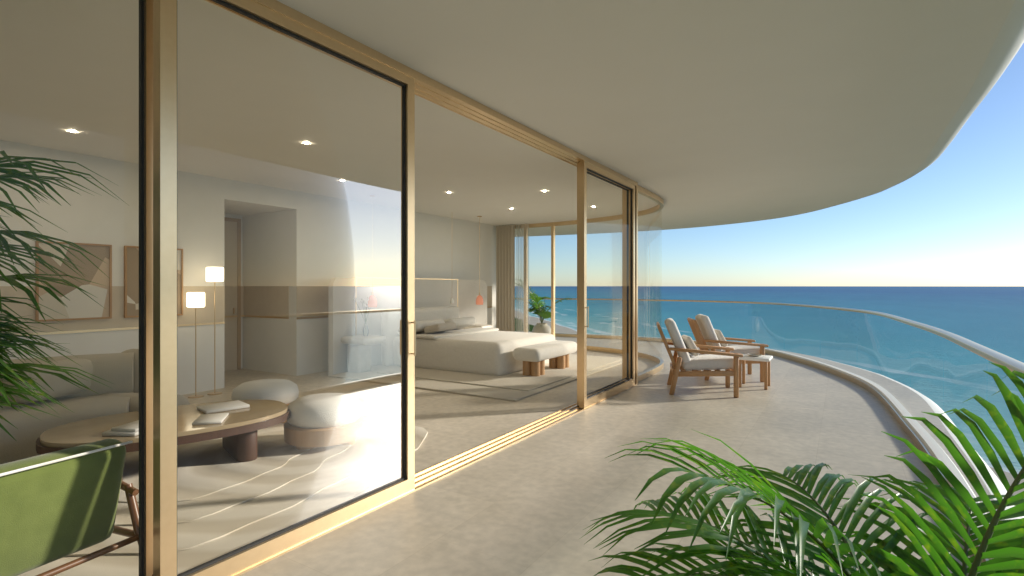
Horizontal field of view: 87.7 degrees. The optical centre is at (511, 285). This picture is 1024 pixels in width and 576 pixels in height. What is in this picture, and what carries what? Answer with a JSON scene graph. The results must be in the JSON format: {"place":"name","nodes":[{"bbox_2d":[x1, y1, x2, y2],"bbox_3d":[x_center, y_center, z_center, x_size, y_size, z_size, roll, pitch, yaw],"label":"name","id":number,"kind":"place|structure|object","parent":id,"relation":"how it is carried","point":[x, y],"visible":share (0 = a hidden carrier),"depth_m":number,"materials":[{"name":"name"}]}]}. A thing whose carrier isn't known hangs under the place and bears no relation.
{"place":"outdoors","nodes":[
{"label":"outdoors","id":0,"kind":"place"},
{"bbox_2d":[183,336,1023,575],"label":"floor slab","id":1,"kind":"structure","parent":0,"point":[534,504],"depth_m":4.50,"materials":[{"name":"beige concrete"}]},
{"bbox_2d":[0,150,126,439],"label":"palm plant","id":2,"kind":"object","parent":1,"relation":"on","point":[7,372],"visible":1,"depth_m":2.54,"materials":[{"name":"green plant"}]},
{"bbox_2d":[0,439,152,575],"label":"green armchair","id":3,"kind":"object","parent":1,"relation":"on","point":[56,505],"visible":0.94,"depth_m":2.29,"materials":[{"name":"fabric"}]},
{"bbox_2d":[0,349,189,463],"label":"sofa","id":4,"kind":"object","parent":1,"relation":"on","point":[119,372],"visible":0.48,"depth_m":4.69,"materials":[{"name":"fabric"}]},
{"bbox_2d":[186,267,223,397],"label":"floor lamps","id":5,"kind":"object","parent":1,"relation":"on","point":[195,300],"visible":1,"depth_m":7.06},
{"bbox_2d":[18,408,427,575],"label":"rug","id":6,"kind":"object","parent":1,"relation":"on","point":[227,502],"visible":0.31,"depth_m":3.76,"materials":[{"name":"beige carpet"}]},
{"bbox_2d":[36,399,289,480],"bbox_3d":[-2.657,1.232,4.236,1.679,0.463,1.040,0,0,-42],"label":"coffee table","id":7,"kind":"object","parent":6,"relation":"on","point":[235,425],"visible":0.66,"depth_m":4.12,"materials":[{"name":"wood"}]},
{"bbox_2d":[231,379,298,422],"bbox_3d":[-2.585,1.228,5.604,0.684,0.470,0.684,0,0,32],"label":"ottoman","id":8,"kind":"object","parent":6,"relation":"on","point":[285,391],"visible":0.45,"depth_m":5.41,"materials":[{"name":"fabric"}]},
{"bbox_2d":[284,393,363,449],"bbox_3d":[-1.703,1.228,4.845,0.684,0.470,0.684,0,0,32],"label":"ottoman","id":9,"kind":"object","parent":6,"relation":"on","point":[322,420],"visible":0.95,"depth_m":4.59,"materials":[{"name":"fabric"}]},
{"bbox_2d":[0,140,495,394],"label":"interior walls","id":10,"kind":"structure","parent":1,"relation":"on","point":[292,240],"depth_m":8.67,"materials":[{"name":"paint"}]},
{"bbox_2d":[35,241,182,321],"bbox_3d":[-4.820,-0.052,6.501,0.035,0.890,1.530,0,0,32],"label":"framed artwork","id":11,"kind":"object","parent":10,"relation":"attached to","point":[79,304],"depth_m":6.26,"materials":[{"name":"beige paper"}]},
{"bbox_2d":[224,217,240,370],"bbox_3d":[-4.991,0.143,9.048,0.060,2.640,0.800,0,0,32],"label":"recess door","id":12,"kind":"structure","parent":10,"relation":"attached to","point":[232,277],"depth_m":9.27,"materials":[{"name":"beige wood"}]},
{"bbox_2d":[0,286,491,336],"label":"wall paneling","id":13,"kind":"structure","parent":10,"relation":"attached to","point":[268,301],"depth_m":7.49,"materials":[{"name":"beige wood"}]},
{"bbox_2d":[51,0,614,189],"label":"ceiling","id":14,"kind":"structure","parent":10,"relation":"attached to","point":[209,30],"depth_m":3.81,"materials":[{"name":"white paint"}]},
{"bbox_2d":[0,0,1023,236],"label":"slab","id":15,"kind":"structure","parent":10,"relation":"on","point":[696,113],"depth_m":4.40,"materials":[{"name":"white paint"}]},
{"bbox_2d":[66,130,593,208],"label":"recessed ceiling lights","id":16,"kind":"object","parent":15,"relation":"attached to","point":[302,143],"visible":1,"depth_m":5.74,"materials":[{"name":"white"}]},
{"bbox_2d":[367,195,482,306],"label":"pendant lights","id":17,"kind":"object","parent":15,"relation":"hanging from","point":[372,301],"visible":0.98,"depth_m":9.06,"materials":[{"name":"white glass"}]},
{"bbox_2d":[496,225,514,331],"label":"curtains","id":18,"kind":"object","parent":15,"relation":"hanging from","point":[505,277],"visible":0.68,"depth_m":13.36,"materials":[{"name":"white fabric"}]},
{"bbox_2d":[328,278,354,374],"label":"headboard wing","id":19,"kind":"structure","parent":1,"relation":"on","point":[341,308],"depth_m":8.83,"materials":[{"name":"beige fabric"}]},
{"bbox_2d":[139,0,637,575],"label":"sliding door frame","id":20,"kind":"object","parent":1,"relation":"on","point":[157,286],"depth_m":2.90,"materials":[{"name":"beige metal"}]},
{"bbox_2d":[352,277,457,365],"bbox_3d":[-2.013,0.655,10.661,0.086,1.615,2.940,0,0,32],"label":"headboard panel","id":21,"kind":"object","parent":1,"relation":"on","point":[428,293],"visible":0.43,"depth_m":10.01,"materials":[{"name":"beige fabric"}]},
{"bbox_2d":[458,280,486,328],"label":"headboard wing","id":22,"kind":"structure","parent":1,"relation":"on","point":[468,292],"depth_m":12.12,"materials":[{"name":"beige fabric"}]},
{"bbox_2d":[328,354,621,400],"bbox_3d":[-0.280,1.442,9.587,3.550,0.041,4.500,0,0,32],"label":"bedroom rug","id":23,"kind":"object","parent":1,"relation":"on","point":[517,386],"visible":0.52,"depth_m":8.20,"materials":[{"name":"beige carpet"}]},
{"bbox_2d":[341,296,492,372],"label":"nightstands","id":24,"kind":"object","parent":23,"relation":"on","point":[359,354],"visible":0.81,"depth_m":8.88,"materials":[{"name":"stone"}]},
{"bbox_2d":[381,306,554,375],"bbox_3d":[-0.750,0.943,9.878,2.555,1.040,2.150,0,0,32],"label":"bed","id":25,"kind":"object","parent":23,"relation":"on","point":[445,341],"visible":0.87,"depth_m":9.22,"materials":[{"name":"white fabric"}]},
{"bbox_2d":[513,340,576,376],"bbox_3d":[0.585,1.218,8.933,0.500,0.490,1.500,0,0,32],"label":"bench","id":26,"kind":"object","parent":23,"relation":"on","point":[534,357],"visible":0.84,"depth_m":8.51,"materials":[{"name":"white fabric"}]},
{"bbox_2d":[515,279,571,333],"bbox_3d":[0.709,0.636,14.195,1.679,1.655,1.127,0,0,32],"label":"potted plant","id":27,"kind":"object","parent":1,"relation":"on","point":[541,312],"visible":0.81,"depth_m":14.11,"materials":[{"name":"green plant"}]},
{"bbox_2d":[515,185,663,381],"bbox_3d":[1.530,-0.042,11.248,1.973,3.010,6.377,0,0,-21],"label":"window frame","id":28,"kind":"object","parent":1,"relation":"on","point":[659,200],"depth_m":12.75,"materials":[{"name":"beige metal"}]},
{"bbox_2d":[656,318,742,397],"bbox_3d":[2.579,0.969,7.449,1.075,1.005,0.820,0,0,14],"label":"lounge chair","id":29,"kind":"object","parent":1,"relation":"on","point":[685,363],"visible":1,"depth_m":7.17,"materials":[{"name":"white fabric"}]},
{"bbox_2d":[687,314,768,381],"bbox_3d":[3.426,0.969,8.563,1.075,1.005,0.820,0,0,10],"label":"lounge chair","id":30,"kind":"object","parent":1,"relation":"on","point":[704,331],"visible":0.6,"depth_m":8.31,"materials":[{"name":"white fabric"}]},
{"bbox_2d":[739,353,772,389],"bbox_3d":[3.526,1.228,7.756,0.440,0.470,0.440,0,0,32],"label":"side table","id":31,"kind":"object","parent":1,"relation":"on","point":[765,359],"visible":0.82,"depth_m":7.68,"materials":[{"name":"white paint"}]},
{"bbox_2d":[515,298,1023,562],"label":"balcony rail","id":32,"kind":"object","parent":1,"relation":"on","point":[922,439],"visible":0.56,"depth_m":5.69,"materials":[{"name":"white"}]},
{"bbox_2d":[581,362,1023,575],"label":"palm","id":33,"kind":"object","parent":1,"relation":"on","point":[1001,542],"visible":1,"depth_m":1.66,"materials":[{"name":"green plant"}]},
{"bbox_2d":[515,286,1023,494],"bbox_3d":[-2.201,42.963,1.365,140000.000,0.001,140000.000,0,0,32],"label":"sea","id":34,"kind":"structure","parent":0,"point":[944,374],"depth_m":594.43,"materials":[{"name":"teal liquid"}]},
{"bbox_2d":[515,43,1023,285],"label":"sky","id":35,"kind":"structure","parent":0,"point":[959,220],"materials":[{"name":"blue"}]}
]}

